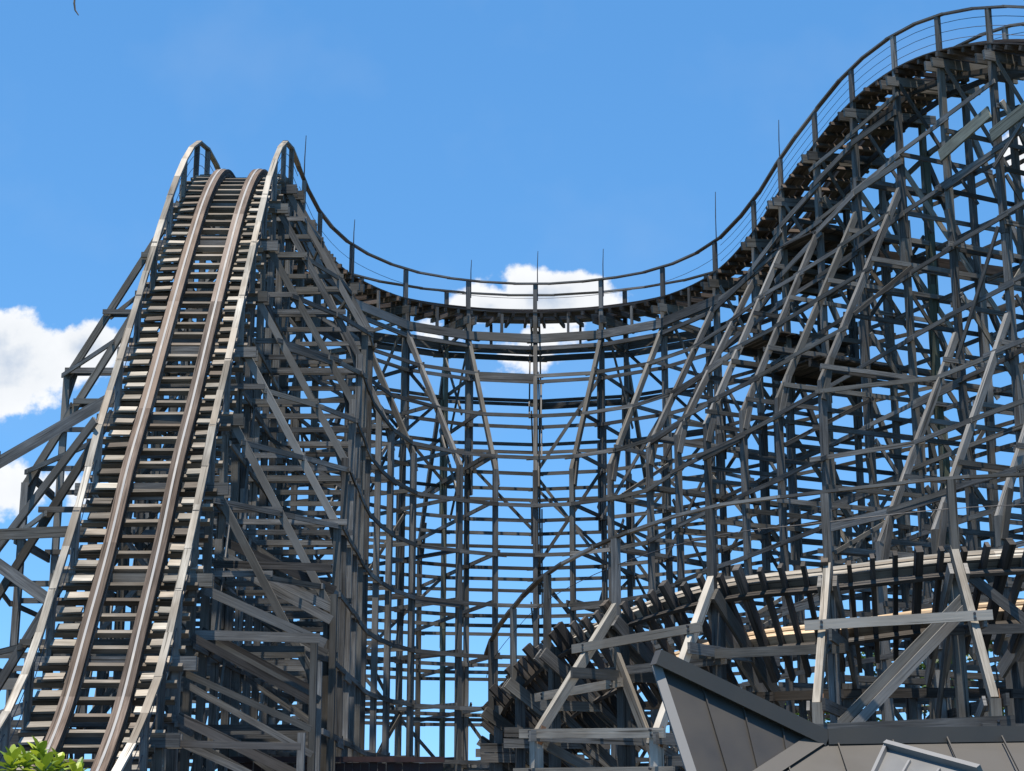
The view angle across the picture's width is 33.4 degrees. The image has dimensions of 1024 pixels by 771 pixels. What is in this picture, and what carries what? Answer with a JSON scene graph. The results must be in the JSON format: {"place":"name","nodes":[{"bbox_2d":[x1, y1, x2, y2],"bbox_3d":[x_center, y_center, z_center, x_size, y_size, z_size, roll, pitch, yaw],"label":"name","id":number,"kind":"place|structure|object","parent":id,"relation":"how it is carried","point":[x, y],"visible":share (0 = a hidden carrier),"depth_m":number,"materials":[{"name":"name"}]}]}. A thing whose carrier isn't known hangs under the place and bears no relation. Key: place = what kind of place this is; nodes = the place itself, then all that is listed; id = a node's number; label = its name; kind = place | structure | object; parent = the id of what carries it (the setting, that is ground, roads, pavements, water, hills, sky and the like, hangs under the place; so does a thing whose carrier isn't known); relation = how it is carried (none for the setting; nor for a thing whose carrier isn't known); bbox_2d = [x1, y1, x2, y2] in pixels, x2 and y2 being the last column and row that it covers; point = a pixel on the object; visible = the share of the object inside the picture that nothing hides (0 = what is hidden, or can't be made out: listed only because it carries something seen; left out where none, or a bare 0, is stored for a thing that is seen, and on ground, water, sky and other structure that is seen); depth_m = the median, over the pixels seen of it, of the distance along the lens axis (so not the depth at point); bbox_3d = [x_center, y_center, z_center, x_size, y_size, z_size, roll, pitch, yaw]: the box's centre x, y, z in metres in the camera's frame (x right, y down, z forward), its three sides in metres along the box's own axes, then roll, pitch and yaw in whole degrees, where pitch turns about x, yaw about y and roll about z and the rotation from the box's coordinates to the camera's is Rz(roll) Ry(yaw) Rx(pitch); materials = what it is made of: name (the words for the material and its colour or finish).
{"place":"outdoors","nodes":[
{"label":"outdoors","id":0,"kind":"place"},
{"bbox_2d":[0,736,87,770],"bbox_3d":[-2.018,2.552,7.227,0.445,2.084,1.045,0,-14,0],"label":"shrub","id":1,"kind":"object","parent":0,"point":[41,759],"visible":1,"depth_m":7.24,"materials":[{"name":"green plant"}]},
{"bbox_2d":[0,0,1023,770],"label":"sky","id":2,"kind":"structure","parent":0,"point":[497,135],"materials":[{"name":"blue"}]},
{"bbox_2d":[785,703,829,722],"bbox_3d":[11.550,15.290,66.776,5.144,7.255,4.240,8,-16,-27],"label":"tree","id":3,"kind":"object","parent":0,"point":[797,713],"visible":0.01,"depth_m":67.74,"materials":[{"name":"green plant"}]},
{"bbox_2d":[650,649,1023,770],"bbox_3d":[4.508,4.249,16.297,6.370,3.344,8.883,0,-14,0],"label":"pavilion","id":4,"kind":"structure","parent":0,"point":[717,723],"depth_m":16.31,"materials":[{"name":"grey metal"}]},
{"bbox_2d":[861,645,971,720],"bbox_3d":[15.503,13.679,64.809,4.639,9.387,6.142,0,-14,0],"label":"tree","id":5,"kind":"object","parent":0,"point":[922,665],"visible":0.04,"depth_m":65.51,"materials":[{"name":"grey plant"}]},
{"bbox_2d":[922,640,1004,716],"bbox_3d":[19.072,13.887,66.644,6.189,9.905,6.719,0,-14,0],"label":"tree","id":6,"kind":"object","parent":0,"point":[990,650],"depth_m":66.89,"materials":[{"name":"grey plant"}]},
{"label":"gravel bed","id":7,"kind":"structure","parent":0,"visible":0},
{"bbox_2d":[0,140,374,770],"bbox_3d":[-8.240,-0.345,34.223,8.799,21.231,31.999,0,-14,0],"label":"drop trestle","id":8,"kind":"object","parent":7,"relation":"on","point":[172,661],"visible":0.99,"depth_m":38.86,"materials":[{"name":"wood"}]},
{"bbox_2d":[228,757,444,770],"bbox_3d":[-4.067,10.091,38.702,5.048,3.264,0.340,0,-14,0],"label":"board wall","id":9,"kind":"structure","parent":7,"relation":"on","point":[372,766],"depth_m":39.03,"materials":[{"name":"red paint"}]},
{"bbox_2d":[104,140,862,770],"bbox_3d":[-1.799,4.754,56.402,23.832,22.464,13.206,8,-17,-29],"label":"turn trestle","id":10,"kind":"object","parent":7,"relation":"on","point":[460,322],"visible":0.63,"depth_m":57.04,"materials":[{"name":"wood"}]},
{"bbox_2d":[476,473,1023,770],"bbox_3d":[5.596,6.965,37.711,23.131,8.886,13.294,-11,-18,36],"label":"curve trestle","id":11,"kind":"object","parent":7,"relation":"on","point":[546,706],"visible":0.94,"depth_m":34.10,"materials":[{"name":"wood"}]},
{"bbox_2d":[645,5,1023,754],"bbox_3d":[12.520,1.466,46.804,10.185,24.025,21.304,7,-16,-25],"label":"hill trestle","id":12,"kind":"object","parent":7,"relation":"on","point":[821,365],"visible":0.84,"depth_m":48.64,"materials":[{"name":"wood"}]}
]}

